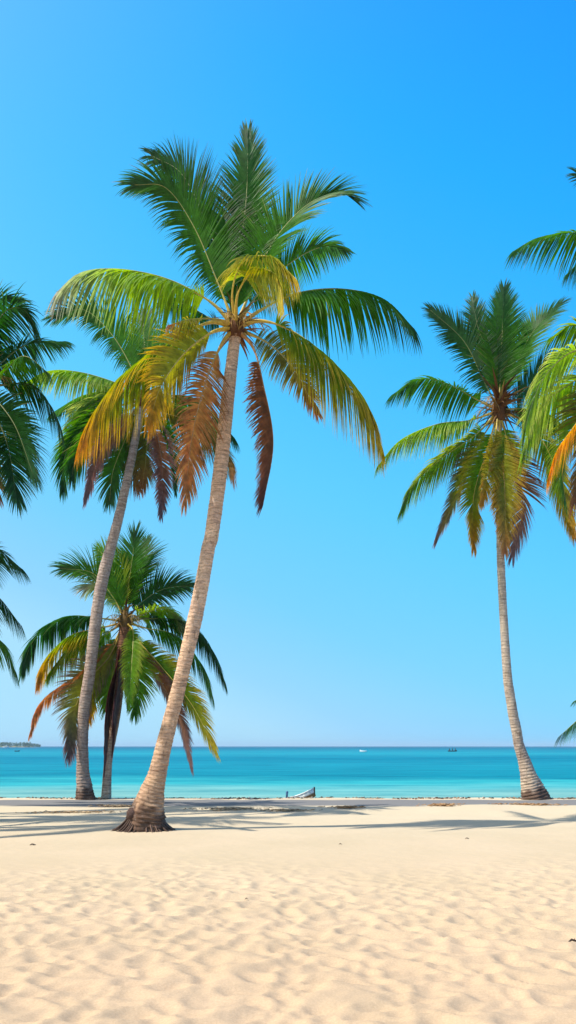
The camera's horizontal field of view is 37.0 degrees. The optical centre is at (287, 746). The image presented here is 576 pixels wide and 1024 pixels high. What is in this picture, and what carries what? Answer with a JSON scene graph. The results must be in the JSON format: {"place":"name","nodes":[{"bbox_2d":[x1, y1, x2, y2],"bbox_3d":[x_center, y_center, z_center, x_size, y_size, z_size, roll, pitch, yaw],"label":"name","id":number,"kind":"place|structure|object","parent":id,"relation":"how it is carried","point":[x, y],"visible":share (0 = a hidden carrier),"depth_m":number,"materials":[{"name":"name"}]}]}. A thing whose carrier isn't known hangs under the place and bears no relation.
{"place":"outdoors","nodes":[
{"label":"outdoors","id":0,"kind":"place"},
{"bbox_2d":[0,797,575,1023],"bbox_3d":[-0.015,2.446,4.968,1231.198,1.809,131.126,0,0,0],"label":"ground","id":1,"kind":"structure","parent":0,"point":[395,911],"depth_m":8.29,"materials":[{"name":"beige sand"}]},
{"bbox_2d":[0,542,31,687],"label":"palm tree","id":2,"kind":"object","parent":1,"relation":"on","point":[7,615],"visible":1,"depth_m":17.67,"materials":[{"name":"green plant"}]},
{"bbox_2d":[0,281,74,518],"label":"palm tree","id":3,"kind":"object","parent":1,"relation":"on","point":[15,424],"visible":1,"depth_m":18.71,"materials":[{"name":"green plant"}]},
{"bbox_2d":[15,810,120,812],"bbox_3d":[-5.342,1.597,20.943,2.568,0.076,0.472,0,0,-4],"label":"seaweed patch","id":4,"kind":"object","parent":1,"relation":"on","point":[77,811],"visible":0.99,"depth_m":20.91,"materials":[{"name":"brown plant"}]},
{"bbox_2d":[88,804,131,806],"bbox_3d":[-4.414,1.557,22.597,1.589,0.086,0.463,0,0,4],"label":"seaweed patch","id":5,"kind":"object","parent":1,"relation":"on","point":[115,805],"visible":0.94,"depth_m":22.54,"materials":[{"name":"brown plant"}]},
{"bbox_2d":[16,520,227,798],"bbox_3d":[-5.117,-2.704,26.436,6.492,8.865,3.384,0,0,0],"label":"palm tree","id":6,"kind":"object","parent":1,"relation":"on","point":[127,654],"visible":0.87,"depth_m":26.25,"materials":[{"name":"green plant"}]},
{"bbox_2d":[17,284,240,799],"bbox_3d":[-4.584,-6.018,25.365,6.398,15.535,2.861,0,0,0],"label":"palm tree","id":7,"kind":"object","parent":1,"relation":"on","point":[111,465],"visible":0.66,"depth_m":25.29,"materials":[{"name":"green plant"}]},
{"bbox_2d":[183,807,271,810],"bbox_3d":[-1.513,1.582,21.708,2.263,0.098,0.511,0,0,0],"label":"seaweed patch","id":8,"kind":"object","parent":1,"relation":"on","point":[228,808],"visible":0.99,"depth_m":21.69,"materials":[{"name":"brown plant"}]},
{"bbox_2d":[45,118,422,832],"bbox_3d":[-0.635,-5.214,16.312,5.914,13.916,5.239,0,0,26],"label":"palm tree","id":9,"kind":"object","parent":1,"relation":"on","point":[243,258],"visible":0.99,"depth_m":15.91,"materials":[{"name":"green plant"}]},
{"bbox_2d":[0,796,575,799],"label":"wrack line","id":10,"kind":"object","parent":1,"relation":"on","point":[304,797],"visible":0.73,"depth_m":26.26,"materials":[{"name":"brown plant"}]},
{"bbox_2d":[255,808,322,811],"bbox_3d":[0.033,1.588,21.483,1.729,0.080,0.448,0,0,-4],"label":"seaweed patch","id":11,"kind":"object","parent":1,"relation":"on","point":[283,809],"visible":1,"depth_m":21.42,"materials":[{"name":"brown plant"}]},
{"bbox_2d":[318,805,365,808],"bbox_3d":[1.373,1.552,21.971,1.236,0.079,0.439,0,0,0],"label":"seaweed patch","id":12,"kind":"object","parent":1,"relation":"on","point":[347,806],"visible":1,"depth_m":21.96,"materials":[{"name":"brown plant"}]},
{"bbox_2d":[416,803,464,805],"bbox_3d":[3.997,1.532,22.548,1.308,0.088,0.511,0,0,0],"label":"seaweed patch","id":13,"kind":"object","parent":1,"relation":"on","point":[441,804],"visible":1,"depth_m":22.52,"materials":[{"name":"brown plant"}]},
{"bbox_2d":[374,278,575,799],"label":"palm tree","id":14,"kind":"object","parent":1,"relation":"on","point":[493,351],"visible":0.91,"depth_m":25.59,"materials":[{"name":"green plant"}]},
{"bbox_2d":[488,803,567,805],"bbox_3d":[6.568,1.535,22.849,2.550,0.082,0.532,0,0,-5],"label":"seaweed patch","id":15,"kind":"object","parent":1,"relation":"on","point":[532,804],"visible":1,"depth_m":22.84,"materials":[{"name":"brown plant"}]},
{"bbox_2d":[505,166,575,289],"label":"palm tree","id":16,"kind":"object","parent":1,"relation":"on","point":[548,241],"visible":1,"depth_m":19.74,"materials":[{"name":"green plant"}]},
{"bbox_2d":[514,316,575,518],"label":"palm tree","id":17,"kind":"object","parent":1,"relation":"on","point":[563,400],"visible":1,"depth_m":14.54,"materials":[{"name":"green plant"}]},
{"bbox_2d":[554,700,575,747],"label":"palm tree","id":18,"kind":"object","parent":1,"relation":"on","point":[569,730],"visible":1,"depth_m":19.55,"materials":[{"name":"green plant"}]},
{"bbox_2d":[0,746,575,798],"bbox_3d":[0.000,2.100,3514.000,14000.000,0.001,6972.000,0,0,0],"label":"sea","id":19,"kind":"structure","parent":0,"point":[391,772],"depth_m":71.14,"materials":[{"name":"liquid"}]},
{"bbox_2d":[285,787,315,797],"bbox_3d":[0.288,1.759,29.615,1.506,0.428,0.544,-14,-6,23],"label":"rowing boat","id":20,"kind":"object","parent":19,"relation":"on","point":[310,793],"visible":0.33,"depth_m":29.27,"materials":[{"name":"paint"}]},
{"bbox_2d":[0,0,575,745],"label":"sky","id":21,"kind":"structure","parent":0,"point":[328,620],"materials":[{"name":"blue"}]},
{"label":"island","id":22,"kind":"structure","parent":0,"visible":0},
{"bbox_2d":[0,742,40,746],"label":"island forest","id":23,"kind":"object","parent":22,"relation":"on","point":[24,744],"visible":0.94,"depth_m":1500.09,"materials":[{"name":"grey plant"}]}
]}

